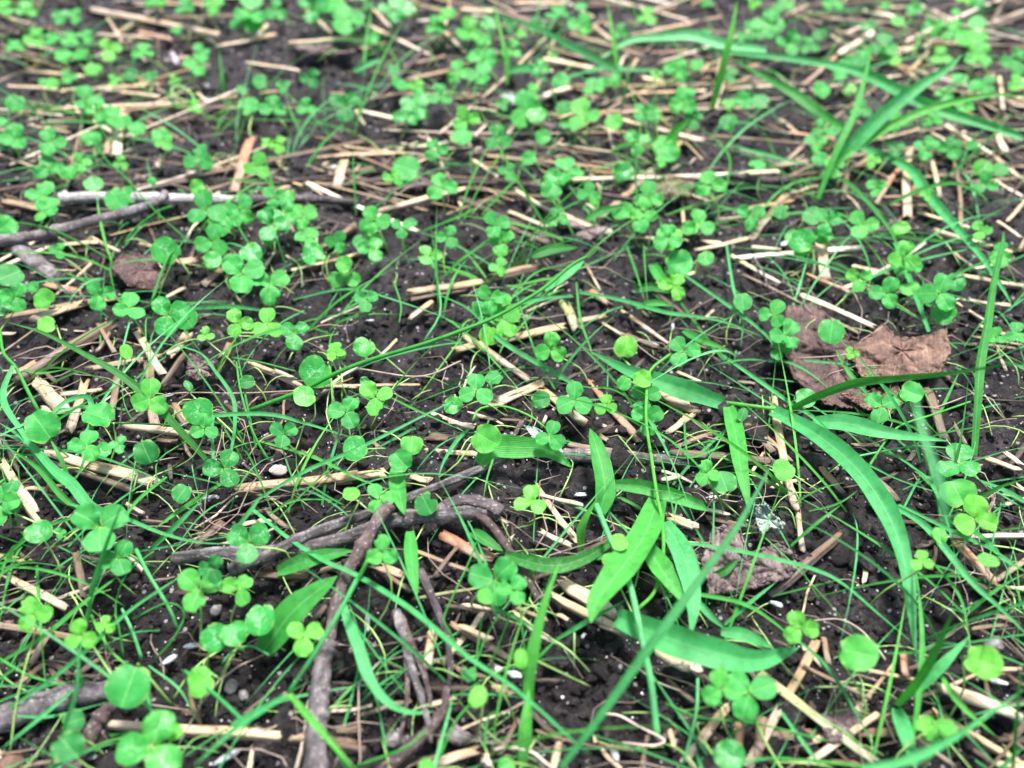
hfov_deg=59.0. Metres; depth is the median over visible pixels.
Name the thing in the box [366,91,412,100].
straw
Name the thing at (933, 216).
straw
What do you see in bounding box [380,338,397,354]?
straw
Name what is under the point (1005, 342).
straw
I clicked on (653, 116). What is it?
clover seedling
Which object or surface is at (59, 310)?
straw
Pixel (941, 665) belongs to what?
grass shoot
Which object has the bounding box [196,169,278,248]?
grass tuft
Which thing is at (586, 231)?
dead leaf
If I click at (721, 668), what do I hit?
clover seedling
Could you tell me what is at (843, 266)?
grass shoot
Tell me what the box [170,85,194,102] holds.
tendril
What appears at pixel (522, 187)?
grass shoot
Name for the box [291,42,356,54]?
dead leaf
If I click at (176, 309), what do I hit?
clover plant
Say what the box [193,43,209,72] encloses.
clover plant
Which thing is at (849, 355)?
clover plant
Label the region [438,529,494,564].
straw
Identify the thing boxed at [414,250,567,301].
grass tuft
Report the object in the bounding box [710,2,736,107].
grass shoot
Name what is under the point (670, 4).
straw
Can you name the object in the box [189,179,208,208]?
clover seedling
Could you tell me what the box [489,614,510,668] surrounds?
grass shoot
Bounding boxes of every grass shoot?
[0,99,85,115]
[0,423,102,514]
[0,510,98,568]
[0,538,26,560]
[0,576,118,663]
[0,657,62,685]
[0,660,25,679]
[2,444,76,509]
[3,690,72,747]
[4,566,123,605]
[6,579,175,708]
[8,322,207,459]
[17,222,107,258]
[18,702,106,717]
[23,369,61,373]
[49,635,83,767]
[50,438,68,473]
[52,394,93,478]
[53,498,226,543]
[74,672,83,705]
[80,422,169,425]
[84,87,88,120]
[86,497,124,620]
[90,614,125,663]
[91,137,193,243]
[114,551,153,624]
[114,614,124,656]
[117,317,131,368]
[117,476,166,530]
[121,389,134,422]
[121,608,142,658]
[123,136,191,154]
[123,205,171,245]
[132,602,185,659]
[134,548,178,628]
[147,694,151,712]
[148,500,201,551]
[148,665,195,718]
[149,250,173,304]
[155,441,185,490]
[156,484,220,527]
[158,342,236,450]
[165,89,194,106]
[182,669,250,728]
[191,304,281,313]
[210,411,349,458]
[214,334,238,374]
[219,51,224,92]
[221,645,268,664]
[225,200,266,268]
[226,499,259,539]
[229,178,277,182]
[231,357,295,371]
[236,362,269,460]
[249,255,587,410]
[251,397,459,504]
[253,509,587,752]
[257,576,336,656]
[261,441,389,489]
[269,498,329,514]
[275,236,286,268]
[276,548,352,575]
[287,102,302,137]
[294,288,465,326]
[296,459,353,510]
[306,122,345,166]
[330,736,349,767]
[339,604,432,714]
[352,147,356,214]
[353,559,368,591]
[354,59,383,72]
[355,729,426,767]
[362,2,373,74]
[367,653,404,669]
[389,468,406,514]
[391,397,461,430]
[393,281,401,322]
[404,530,418,595]
[422,207,476,231]
[423,259,441,340]
[430,291,583,390]
[438,705,469,759]
[439,428,469,472]
[440,239,487,279]
[442,542,476,659]
[461,295,572,336]
[470,144,474,187]
[470,528,502,550]
[471,94,548,232]
[472,405,545,428]
[474,614,499,667]
[474,617,481,685]
[475,435,572,467]
[481,172,520,214]
[483,452,494,499]
[484,711,506,746]
[485,109,510,116]
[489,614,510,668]
[494,1,508,83]
[498,14,620,78]
[498,306,536,357]
[509,63,546,81]
[512,265,567,295]
[513,241,537,248]
[513,286,554,388]
[518,690,531,767]
[519,604,524,649]
[521,640,555,675]
[523,560,560,713]
[531,243,577,258]
[545,262,582,290]
[556,600,624,640]
[558,382,634,401]
[559,464,771,767]
[568,66,689,77]
[576,282,597,369]
[576,498,597,551]
[580,291,764,337]
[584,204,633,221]
[593,552,612,560]
[594,503,660,737]
[603,29,766,57]
[607,2,622,85]
[613,609,797,671]
[621,64,629,107]
[626,246,643,297]
[633,282,668,292]
[634,76,662,241]
[635,299,672,308]
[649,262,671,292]
[665,203,778,222]
[665,541,909,640]
[665,589,783,630]
[665,703,826,741]
[666,45,1023,140]
[666,118,690,142]
[666,444,724,458]
[678,300,736,365]
[681,678,698,764]
[682,329,727,349]
[683,274,774,348]
[683,421,688,464]
[700,127,730,192]
[700,601,723,627]
[703,344,1023,514]
[708,99,792,169]
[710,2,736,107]
[713,558,738,577]
[721,627,772,647]
[724,582,775,625]
[726,247,743,341]
[734,59,844,130]
[735,146,810,164]
[746,177,822,232]
[773,578,842,595]
[779,710,820,766]
[790,506,838,545]
[793,483,840,503]
[799,641,879,760]
[809,490,857,511]
[816,55,869,198]
[820,93,1023,176]
[824,54,962,167]
[824,260,848,269]
[828,177,924,283]
[835,348,868,393]
[844,246,984,296]
[853,363,940,437]
[860,445,945,456]
[861,146,1011,304]
[862,689,1023,767]
[869,57,932,67]
[869,401,970,464]
[879,232,1023,245]
[888,625,958,653]
[889,180,987,204]
[892,707,916,767]
[894,243,930,331]
[894,615,951,706]
[897,505,1023,631]
[898,503,1021,567]
[906,570,924,754]
[911,383,949,525]
[912,13,930,55]
[913,636,969,696]
[932,109,1013,188]
[933,61,981,100]
[934,563,969,639]
[939,516,1023,570]
[940,676,994,735]
[942,601,976,611]
[947,385,967,480]
[971,231,1004,455]
[979,479,1023,502]
[980,479,1023,496]
[1000,747,1022,767]
[1012,665,1021,767]
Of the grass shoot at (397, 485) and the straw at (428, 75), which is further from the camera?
the straw at (428, 75)
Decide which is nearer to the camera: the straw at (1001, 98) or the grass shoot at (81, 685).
the grass shoot at (81, 685)
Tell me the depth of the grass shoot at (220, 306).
0.26 m
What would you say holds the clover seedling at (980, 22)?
on the ground at (578, 480)
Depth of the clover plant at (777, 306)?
0.25 m
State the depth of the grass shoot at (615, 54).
0.35 m
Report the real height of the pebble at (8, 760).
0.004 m
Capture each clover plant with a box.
[0,0,26,34]
[0,123,26,165]
[0,282,26,321]
[0,479,21,534]
[0,487,67,539]
[5,40,44,69]
[9,596,52,751]
[15,0,37,26]
[22,27,44,69]
[24,181,54,210]
[32,156,63,189]
[37,198,59,223]
[39,128,66,156]
[42,32,71,69]
[48,243,88,280]
[50,9,70,34]
[54,526,102,541]
[60,31,78,49]
[62,69,77,102]
[64,618,130,709]
[67,8,80,38]
[67,430,99,477]
[70,502,150,567]
[73,85,103,115]
[74,152,92,191]
[76,30,92,61]
[85,100,106,143]
[86,281,115,318]
[95,615,134,642]
[96,105,123,134]
[99,39,122,73]
[99,539,136,596]
[108,74,135,97]
[108,435,144,471]
[112,292,144,334]
[113,155,128,187]
[115,710,181,767]
[130,378,172,414]
[131,43,168,72]
[144,0,165,17]
[151,296,188,335]
[154,134,172,169]
[169,73,189,96]
[170,26,189,45]
[174,413,218,468]
[175,0,207,29]
[177,568,221,657]
[182,53,208,94]
[183,143,214,178]
[187,189,235,236]
[188,100,204,122]
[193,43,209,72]
[194,223,227,270]
[197,326,240,374]
[198,554,235,595]
[202,449,262,486]
[203,0,223,31]
[213,308,253,378]
[220,209,241,242]
[220,574,252,623]
[222,255,263,305]
[224,194,253,231]
[226,522,290,563]
[233,0,265,34]
[243,151,270,185]
[247,308,281,347]
[252,269,289,304]
[257,207,288,250]
[258,95,289,137]
[261,138,286,152]
[263,186,285,208]
[264,0,293,25]
[267,135,288,174]
[269,422,304,459]
[272,321,308,367]
[273,198,296,253]
[276,80,294,115]
[286,621,323,656]
[290,204,317,246]
[294,227,318,244]
[296,97,315,133]
[298,0,328,29]
[300,68,319,97]
[324,230,345,256]
[326,342,345,398]
[327,343,349,377]
[327,396,359,435]
[328,266,360,294]
[329,91,359,139]
[332,5,364,43]
[332,9,364,42]
[337,483,394,532]
[352,218,384,255]
[352,289,377,324]
[357,237,382,274]
[357,380,392,430]
[362,0,373,27]
[363,205,391,253]
[364,534,398,643]
[378,0,403,41]
[382,167,402,212]
[391,219,411,261]
[392,102,418,138]
[400,90,429,128]
[408,78,425,108]
[419,245,442,293]
[425,15,445,41]
[425,138,448,168]
[426,83,452,113]
[427,172,457,217]
[432,8,456,46]
[435,225,457,273]
[447,60,468,96]
[453,105,479,146]
[456,16,481,44]
[459,373,504,415]
[466,47,499,80]
[466,63,490,100]
[468,557,517,605]
[477,285,506,321]
[484,211,509,262]
[486,124,511,164]
[486,303,520,336]
[487,257,506,283]
[488,230,514,267]
[495,98,508,123]
[496,574,557,619]
[497,163,521,191]
[501,38,521,80]
[503,18,519,42]
[511,90,547,138]
[514,485,545,529]
[520,83,538,100]
[528,16,545,44]
[530,58,550,102]
[535,331,587,380]
[535,420,565,449]
[545,6,569,26]
[546,208,567,242]
[554,157,583,186]
[556,381,591,424]
[568,12,591,45]
[568,97,599,141]
[577,181,609,215]
[583,78,603,100]
[594,394,616,418]
[614,23,629,60]
[625,129,649,169]
[626,405,663,443]
[630,197,657,246]
[630,385,660,410]
[632,104,652,128]
[633,180,663,218]
[637,7,656,44]
[648,69,662,102]
[653,224,682,264]
[654,156,667,179]
[656,228,681,263]
[658,273,684,326]
[663,58,687,89]
[665,336,700,373]
[666,58,686,89]
[669,86,697,122]
[669,87,696,124]
[682,208,714,235]
[684,111,702,143]
[684,670,740,711]
[695,170,726,226]
[695,459,745,520]
[700,0,713,33]
[724,67,737,98]
[727,670,781,767]
[734,31,753,51]
[736,204,765,239]
[738,21,764,59]
[748,0,760,20]
[750,8,779,41]
[759,299,785,330]
[769,318,799,348]
[770,341,791,359]
[772,0,794,22]
[776,28,801,63]
[782,611,818,661]
[795,37,819,63]
[804,134,826,156]
[811,118,829,138]
[814,208,841,252]
[822,0,842,22]
[824,158,844,189]
[828,59,851,94]
[839,99,871,134]
[842,268,872,309]
[846,346,859,358]
[849,210,878,252]
[853,392,899,433]
[854,154,880,184]
[864,179,886,206]
[865,550,933,609]
[868,33,897,58]
[868,276,915,315]
[872,140,905,178]
[883,112,907,149]
[887,240,920,292]
[894,253,922,288]
[894,715,944,758]
[906,3,922,30]
[913,136,939,180]
[914,113,943,141]
[918,273,956,328]
[919,18,945,49]
[920,188,934,218]
[930,46,952,67]
[934,86,953,100]
[934,137,962,161]
[938,443,980,480]
[942,20,967,58]
[948,0,970,23]
[953,494,998,534]
[954,101,974,137]
[955,30,990,64]
[964,42,991,74]
[968,171,999,207]
[968,221,992,258]
[973,75,995,94]
[982,242,1011,273]
[986,322,1023,359]
[989,327,1018,386]
[995,74,1023,112]
[1000,47,1023,97]
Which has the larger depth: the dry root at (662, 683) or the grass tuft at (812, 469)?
the grass tuft at (812, 469)
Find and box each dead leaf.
[110,251,165,291]
[186,353,214,381]
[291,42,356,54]
[556,213,613,239]
[654,176,694,203]
[701,523,803,594]
[784,302,865,408]
[821,701,862,743]
[840,382,902,414]
[851,324,950,382]
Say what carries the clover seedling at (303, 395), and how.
on the ground at (578, 480)
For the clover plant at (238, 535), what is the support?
on the ground at (578, 480)
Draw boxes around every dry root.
[123,390,293,414]
[220,490,286,507]
[359,360,460,376]
[639,669,680,691]
[799,353,846,358]
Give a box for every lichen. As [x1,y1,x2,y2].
[524,425,562,452]
[754,503,785,534]
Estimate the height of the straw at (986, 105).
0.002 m
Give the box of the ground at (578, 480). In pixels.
[0,0,1023,767]
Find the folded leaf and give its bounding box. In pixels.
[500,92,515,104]
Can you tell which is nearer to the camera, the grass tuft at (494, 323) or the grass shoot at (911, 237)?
the grass tuft at (494, 323)
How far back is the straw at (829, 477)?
0.22 m
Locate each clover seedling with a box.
[0,117,8,146]
[0,214,17,233]
[0,263,24,285]
[0,299,14,329]
[4,94,37,119]
[23,520,62,584]
[24,409,69,456]
[27,281,38,292]
[33,288,62,308]
[34,210,50,226]
[37,316,69,359]
[38,78,50,104]
[42,78,58,98]
[51,731,91,767]
[54,166,76,189]
[55,50,72,94]
[62,709,103,755]
[73,49,88,75]
[80,131,101,163]
[81,401,116,463]
[83,176,103,212]
[84,63,101,86]
[98,442,111,456]
[104,187,128,228]
[104,663,173,708]
[111,115,131,141]
[120,186,136,205]
[120,344,132,394]
[123,68,142,90]
[128,122,145,156]
[130,439,159,499]
[141,71,157,102]
[147,177,159,223]
[151,127,170,147]
[151,236,188,283]
[160,397,212,436]
[168,723,182,743]
[171,484,208,502]
[174,306,197,329]
[183,380,247,447]
[187,653,219,697]
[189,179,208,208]
[198,623,226,712]
[203,251,224,275]
[203,621,247,651]
[208,214,231,239]
[214,604,274,690]
[222,254,243,291]
[230,18,244,47]
[236,85,248,117]
[237,97,257,137]
[239,242,261,260]
[240,375,268,409]
[242,18,261,44]
[252,74,268,96]
[261,235,276,247]
[278,190,294,201]
[293,385,315,429]
[299,355,333,426]
[302,242,330,284]
[304,204,315,224]
[327,0,345,23]
[335,256,352,304]
[340,376,368,403]
[342,487,361,547]
[343,435,386,460]
[343,487,400,542]
[353,337,408,377]
[364,31,385,59]
[386,64,399,90]
[388,449,411,478]
[392,76,408,96]
[392,155,419,191]
[399,1,417,26]
[401,218,416,252]
[401,436,425,454]
[412,491,437,546]
[418,758,465,767]
[426,667,476,681]
[439,424,501,477]
[444,129,471,166]
[444,394,462,413]
[457,301,482,337]
[468,685,486,745]
[470,244,507,271]
[477,33,501,62]
[477,588,526,627]
[479,326,497,344]
[480,15,497,45]
[485,371,517,389]
[498,756,538,767]
[500,293,519,322]
[503,323,520,341]
[514,648,590,687]
[515,29,526,50]
[518,151,535,189]
[527,107,545,125]
[528,390,549,425]
[535,129,550,172]
[538,181,561,203]
[543,168,561,203]
[547,52,557,64]
[551,72,569,103]
[555,101,586,128]
[559,116,570,128]
[570,123,577,145]
[574,2,586,10]
[590,199,597,224]
[595,76,609,108]
[602,553,650,654]
[604,113,626,149]
[610,75,618,98]
[611,533,638,588]
[612,161,633,190]
[612,201,633,240]
[614,336,637,364]
[617,375,692,403]
[632,219,648,247]
[633,369,664,399]
[642,135,672,155]
[643,104,670,129]
[657,142,679,161]
[664,250,692,278]
[681,220,695,234]
[689,59,703,82]
[693,251,713,265]
[696,722,744,767]
[697,29,710,45]
[705,408,747,432]
[709,667,745,758]
[710,471,736,498]
[719,115,736,149]
[721,98,738,125]
[725,293,751,343]
[727,90,752,114]
[748,159,765,197]
[750,94,768,129]
[768,18,784,53]
[772,204,788,218]
[773,458,794,480]
[784,229,796,256]
[785,388,815,408]
[788,228,814,284]
[793,244,811,259]
[802,152,827,177]
[802,206,820,231]
[812,28,826,47]
[813,81,830,101]
[814,229,832,244]
[818,319,844,343]
[822,126,839,151]
[837,634,879,720]
[841,83,856,96]
[847,54,867,77]
[857,20,876,34]
[857,48,871,59]
[872,380,923,438]
[876,1,890,19]
[877,45,897,59]
[889,221,919,242]
[890,57,900,79]
[891,15,905,44]
[899,282,919,315]
[905,305,957,327]
[907,716,957,736]
[915,718,931,767]
[925,504,968,536]
[932,527,956,561]
[937,273,965,292]
[944,479,977,512]
[947,8,959,30]
[949,645,1003,716]
[951,73,968,95]
[962,140,978,178]
[962,159,992,194]
[963,0,985,20]
[967,80,983,94]
[968,16,986,31]
[977,553,999,592]
[990,252,1015,282]
[993,163,1010,192]
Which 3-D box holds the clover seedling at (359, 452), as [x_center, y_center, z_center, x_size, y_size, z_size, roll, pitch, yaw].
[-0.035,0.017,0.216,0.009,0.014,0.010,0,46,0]
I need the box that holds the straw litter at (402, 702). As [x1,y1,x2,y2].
[0,0,1023,767]
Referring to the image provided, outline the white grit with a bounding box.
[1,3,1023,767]
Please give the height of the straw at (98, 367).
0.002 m
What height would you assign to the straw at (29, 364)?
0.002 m
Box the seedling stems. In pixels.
[0,0,1023,767]
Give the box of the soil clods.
[0,0,1023,767]
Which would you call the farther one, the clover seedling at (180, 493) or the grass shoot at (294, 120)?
the grass shoot at (294, 120)
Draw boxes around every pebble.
[0,751,25,767]
[202,83,210,89]
[210,605,221,615]
[223,679,238,694]
[238,689,248,700]
[383,729,405,748]
[545,647,570,670]
[632,266,652,281]
[773,693,803,727]
[818,639,830,653]
[857,551,875,571]
[984,636,1003,651]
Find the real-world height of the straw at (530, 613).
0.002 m
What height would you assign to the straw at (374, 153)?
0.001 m
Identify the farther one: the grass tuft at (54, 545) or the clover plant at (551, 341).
the clover plant at (551, 341)
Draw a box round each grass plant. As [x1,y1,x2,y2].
[0,329,64,485]
[194,578,358,767]
[504,352,708,629]
[590,351,1022,661]
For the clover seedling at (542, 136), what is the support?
on the ground at (578, 480)
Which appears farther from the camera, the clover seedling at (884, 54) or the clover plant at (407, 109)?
the clover seedling at (884, 54)
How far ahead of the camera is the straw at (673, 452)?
0.22 m
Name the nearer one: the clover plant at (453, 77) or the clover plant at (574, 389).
the clover plant at (574, 389)
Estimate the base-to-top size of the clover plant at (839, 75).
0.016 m
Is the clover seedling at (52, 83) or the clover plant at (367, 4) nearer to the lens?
the clover seedling at (52, 83)
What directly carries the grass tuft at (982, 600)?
on the ground at (578, 480)
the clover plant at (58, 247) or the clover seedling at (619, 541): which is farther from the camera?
the clover plant at (58, 247)
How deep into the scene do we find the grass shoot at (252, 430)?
0.22 m
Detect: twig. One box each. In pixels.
[0,190,358,246]
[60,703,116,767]
[170,494,540,600]
[227,457,505,576]
[303,501,394,767]
[376,686,449,767]
[384,180,655,205]
[398,652,409,737]
[562,448,775,466]
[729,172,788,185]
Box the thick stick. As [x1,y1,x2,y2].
[0,680,108,732]
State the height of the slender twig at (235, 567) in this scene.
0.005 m
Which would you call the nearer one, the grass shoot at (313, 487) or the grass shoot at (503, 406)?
the grass shoot at (313, 487)
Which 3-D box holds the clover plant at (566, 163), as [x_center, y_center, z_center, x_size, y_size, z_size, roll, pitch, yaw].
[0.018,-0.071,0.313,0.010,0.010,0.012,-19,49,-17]
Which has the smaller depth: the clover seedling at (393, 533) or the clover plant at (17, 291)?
the clover seedling at (393, 533)
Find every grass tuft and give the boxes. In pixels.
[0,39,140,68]
[0,88,201,163]
[0,276,229,435]
[0,317,182,455]
[0,371,152,506]
[0,448,174,498]
[0,468,23,618]
[0,504,120,689]
[0,535,109,573]
[0,604,191,745]
[1,97,116,155]
[1,438,298,566]
[2,185,121,291]
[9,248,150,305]
[29,297,180,415]
[30,296,200,351]
[43,40,134,70]
[48,741,118,767]
[52,189,233,375]
[57,143,110,193]
[87,734,142,748]
[108,731,126,736]
[110,435,167,478]
[111,69,234,126]
[121,69,219,106]
[131,104,275,160]
[153,147,276,249]
[159,323,279,535]
[174,240,268,262]
[179,239,421,435]
[190,335,256,472]
[192,460,202,507]
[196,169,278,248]
[213,54,307,159]
[213,80,254,136]
[231,682,402,724]
[235,38,260,139]
[242,12,408,133]
[250,93,345,194]
[273,341,438,524]
[273,418,304,509]
[276,72,328,135]
[288,419,332,512]
[289,84,391,114]
[289,480,454,767]
[292,14,400,76]
[294,25,458,136]
[303,268,393,330]
[320,36,398,58]
[321,412,519,512]
[325,269,382,323]
[349,390,415,453]
[408,16,493,102]
[409,316,527,408]
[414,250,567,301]
[430,213,528,400]
[431,367,540,400]
[439,459,627,654]
[447,155,627,240]
[458,117,530,219]
[460,268,491,478]
[474,0,622,51]
[477,205,660,336]
[489,156,624,283]
[489,587,657,756]
[515,304,682,569]
[527,163,607,314]
[529,47,633,76]
[536,182,693,260]
[551,316,613,388]
[567,85,657,171]
[590,310,742,520]
[592,405,852,630]
[607,1,658,32]
[610,141,702,167]
[615,494,685,535]
[622,148,795,206]
[623,24,753,90]
[624,343,801,506]
[641,214,767,312]
[652,316,740,380]
[665,403,757,622]
[695,139,897,227]
[695,751,702,767]
[702,201,1015,320]
[707,358,899,387]
[714,83,769,133]
[716,210,895,251]
[720,123,788,208]
[721,234,845,271]
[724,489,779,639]
[735,9,898,31]
[737,397,846,511]
[745,589,907,767]
[761,69,790,83]
[767,361,775,433]
[770,506,1023,664]
[773,483,1023,691]
[783,366,961,434]
[792,235,850,307]
[799,574,985,600]
[810,2,931,52]
[820,41,921,69]
[826,24,888,61]
[827,238,897,308]
[839,514,858,647]
[846,345,959,581]
[884,427,1001,517]
[893,213,998,269]
[909,401,942,523]
[912,249,1020,306]
[914,0,934,42]
[953,133,1019,218]
[955,346,1023,389]
[956,703,1023,721]
[966,6,1007,71]
[969,254,1023,283]
[997,526,1023,648]
[1004,361,1023,369]
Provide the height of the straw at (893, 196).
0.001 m
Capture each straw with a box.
[0,44,62,62]
[0,51,53,64]
[0,127,68,131]
[0,199,39,211]
[0,458,39,513]
[1,572,69,611]
[2,332,15,334]
[3,296,117,319]
[3,620,13,623]
[4,609,20,614]
[7,85,59,91]
[10,107,74,113]
[11,320,118,386]
[12,359,37,375]
[12,661,46,689]
[19,26,58,31]
[22,69,85,78]
[22,501,40,520]
[27,44,58,50]
[27,625,52,665]
[28,299,86,321]
[29,240,99,248]
[31,125,70,133]
[31,377,69,415]
[40,405,51,411]
[43,282,84,295]
[43,349,72,367]
[44,449,159,486]
[49,458,136,492]
[55,262,92,296]
[59,83,162,93]
[60,388,102,396]
[65,378,89,432]
[66,104,113,133]
[72,550,86,599]
[82,353,161,369]
[89,236,120,253]
[90,7,221,37]
[94,33,158,40]
[95,330,111,353]
[96,322,116,353]
[100,88,159,98]
[103,134,112,156]
[103,719,304,743]
[106,16,122,41]
[110,375,120,424]
[112,108,125,158]
[115,541,143,571]
[117,338,163,350]
[119,424,192,437]
[125,502,143,514]
[132,327,166,376]
[136,29,176,41]
[136,75,180,101]
[137,242,151,247]
[141,519,168,524]
[143,362,160,437]
[152,436,179,443]
[153,146,163,166]
[161,353,186,385]
[165,56,189,61]
[165,286,185,297]
[165,330,192,358]
[167,183,221,194]
[169,402,190,426]
[174,256,200,265]
[191,519,226,547]
[196,92,210,103]
[199,265,224,288]
[215,33,276,47]
[217,342,230,361]
[229,136,255,194]
[231,470,357,497]
[242,687,275,715]
[245,61,301,72]
[247,361,302,386]
[251,571,310,580]
[252,22,269,37]
[254,740,279,744]
[268,177,294,230]
[269,157,323,195]
[272,368,293,378]
[287,36,356,43]
[304,9,331,34]
[316,377,352,397]
[321,222,357,251]
[325,384,356,388]
[326,736,358,745]
[332,157,348,189]
[332,433,338,443]
[332,741,365,752]
[333,151,402,156]
[333,725,362,732]
[334,467,388,483]
[335,152,357,157]
[335,383,420,386]
[340,423,365,428]
[346,41,373,52]
[354,109,365,124]
[361,109,418,124]
[365,24,431,56]
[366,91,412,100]
[373,8,391,27]
[374,563,407,578]
[378,187,465,212]
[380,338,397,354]
[386,574,412,592]
[399,54,446,66]
[403,70,447,82]
[406,279,486,296]
[407,300,434,321]
[409,474,432,484]
[410,288,465,301]
[418,550,468,572]
[422,432,564,447]
[423,448,476,455]
[423,630,437,668]
[429,412,474,429]
[432,545,458,578]
[433,745,480,767]
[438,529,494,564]
[444,31,466,53]
[448,621,512,661]
[451,96,485,99]
[451,322,569,353]
[458,624,493,641]
[459,8,493,14]
[460,333,530,381]
[472,159,498,177]
[473,107,497,111]
[480,753,492,767]
[485,379,544,410]
[487,262,544,280]
[489,684,514,694]
[497,715,519,757]
[500,418,532,421]
[507,210,548,228]
[507,225,551,244]
[512,1,565,5]
[512,610,550,642]
[513,189,549,212]
[514,606,548,621]
[533,481,576,543]
[535,729,617,750]
[536,386,588,426]
[537,86,571,100]
[537,528,573,549]
[540,493,582,507]
[543,57,598,71]
[544,46,587,59]
[548,212,611,234]
[550,591,634,640]
[555,143,611,152]
[556,613,569,621]
[557,576,618,620]
[566,442,642,452]
[574,313,608,324]
[585,168,602,189]
[585,264,600,290]
[586,379,641,442]
[586,423,616,439]
[587,289,613,307]
[588,0,637,8]
[590,170,647,176]
[592,24,611,41]
[597,71,614,75]
[598,623,621,634]
[599,433,607,441]
[602,112,688,141]
[602,322,622,335]
[619,332,658,350]
[621,309,668,344]
[626,59,638,74]
[628,23,691,36]
[637,75,687,87]
[649,6,674,15]
[653,50,688,55]
[654,0,686,9]
[654,649,690,672]
[659,391,689,405]
[660,473,681,481]
[664,412,695,435]
[665,677,694,704]
[666,400,701,415]
[666,512,699,529]
[667,130,706,142]
[667,729,677,752]
[668,449,771,463]
[670,16,720,29]
[671,85,697,88]
[676,44,702,58]
[676,371,700,382]
[676,432,712,448]
[679,703,730,765]
[683,660,702,674]
[693,237,748,250]
[697,76,751,101]
[698,64,759,71]
[701,309,714,321]
[705,515,757,528]
[707,508,729,516]
[710,58,724,110]
[714,215,751,219]
[730,254,780,284]
[734,722,744,745]
[743,422,775,452]
[743,638,821,767]
[748,193,789,239]
[752,451,764,470]
[753,716,766,764]
[767,530,843,597]
[768,436,792,461]
[769,395,799,511]
[779,117,820,151]
[788,131,835,141]
[794,498,805,553]
[799,293,877,329]
[801,15,815,29]
[801,55,839,86]
[802,664,871,700]
[804,711,880,766]
[805,272,850,295]
[808,40,844,54]
[815,242,828,278]
[818,466,844,493]
[820,636,831,665]
[823,246,831,281]
[830,34,857,51]
[831,157,868,179]
[835,30,875,56]
[841,171,848,201]
[844,19,874,33]
[850,443,879,446]
[852,264,875,272]
[854,694,863,713]
[855,664,891,711]
[857,265,889,275]
[863,9,894,17]
[868,228,924,231]
[868,669,935,685]
[875,6,906,9]
[875,167,900,203]
[877,128,920,140]
[879,478,900,502]
[882,194,938,198]
[899,651,909,678]
[902,146,912,219]
[912,674,976,701]
[917,210,969,228]
[917,738,956,767]
[923,387,950,442]
[930,158,942,199]
[931,132,945,142]
[935,682,1023,722]
[943,124,993,156]
[950,538,998,586]
[952,422,967,444]
[954,138,997,148]
[954,253,972,265]
[956,302,983,320]
[958,298,1010,309]
[962,274,1023,288]
[970,100,990,120]
[971,335,1023,346]
[976,99,1011,117]
[984,455,1021,472]
[988,100,1016,113]
[992,155,1022,180]
[993,179,1023,196]
[994,613,1021,625]
[995,133,1008,154]
[996,76,1005,112]
[996,220,1021,238]
[996,346,1007,371]
[1001,450,1023,465]
[1001,667,1022,672]
[1006,733,1023,750]
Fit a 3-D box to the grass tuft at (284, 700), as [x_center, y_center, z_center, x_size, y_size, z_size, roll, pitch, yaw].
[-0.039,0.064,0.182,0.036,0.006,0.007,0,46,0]
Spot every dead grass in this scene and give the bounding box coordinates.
[56,271,87,302]
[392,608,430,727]
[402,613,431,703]
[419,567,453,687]
[513,419,523,435]
[617,604,635,652]
[752,256,768,286]
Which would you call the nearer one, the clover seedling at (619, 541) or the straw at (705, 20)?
the clover seedling at (619, 541)
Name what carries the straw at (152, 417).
on the ground at (578, 480)
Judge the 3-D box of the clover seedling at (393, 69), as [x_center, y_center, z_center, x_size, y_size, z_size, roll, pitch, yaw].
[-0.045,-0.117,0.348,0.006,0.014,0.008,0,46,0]
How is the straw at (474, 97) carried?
on the ground at (578, 480)
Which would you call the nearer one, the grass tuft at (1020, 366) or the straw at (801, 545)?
the straw at (801, 545)
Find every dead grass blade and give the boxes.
[412,587,479,600]
[559,299,582,333]
[757,670,879,762]
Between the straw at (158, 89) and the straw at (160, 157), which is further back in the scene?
the straw at (158, 89)
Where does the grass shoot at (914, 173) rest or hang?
on the ground at (578, 480)
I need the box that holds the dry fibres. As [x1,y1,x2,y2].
[0,0,1023,767]
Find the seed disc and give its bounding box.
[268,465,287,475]
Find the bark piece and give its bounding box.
[4,231,67,283]
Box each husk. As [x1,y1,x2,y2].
[87,754,96,759]
[159,654,177,665]
[170,51,179,66]
[183,643,198,648]
[202,495,216,500]
[212,750,239,765]
[364,615,369,632]
[488,663,501,670]
[507,670,521,677]
[573,492,586,496]
[610,750,618,760]
[640,326,650,333]
[769,600,782,607]
[780,241,787,246]
[990,678,1007,684]
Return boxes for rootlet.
[493,746,553,767]
[606,713,664,746]
[814,618,885,660]
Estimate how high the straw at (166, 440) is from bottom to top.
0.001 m
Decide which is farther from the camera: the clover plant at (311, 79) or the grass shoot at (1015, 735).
the clover plant at (311, 79)
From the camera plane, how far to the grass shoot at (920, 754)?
0.15 m
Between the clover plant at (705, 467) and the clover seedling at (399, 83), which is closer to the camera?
the clover plant at (705, 467)
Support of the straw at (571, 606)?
on the ground at (578, 480)
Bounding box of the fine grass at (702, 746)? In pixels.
[0,0,1023,767]
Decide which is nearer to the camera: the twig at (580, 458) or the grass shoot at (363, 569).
the grass shoot at (363, 569)

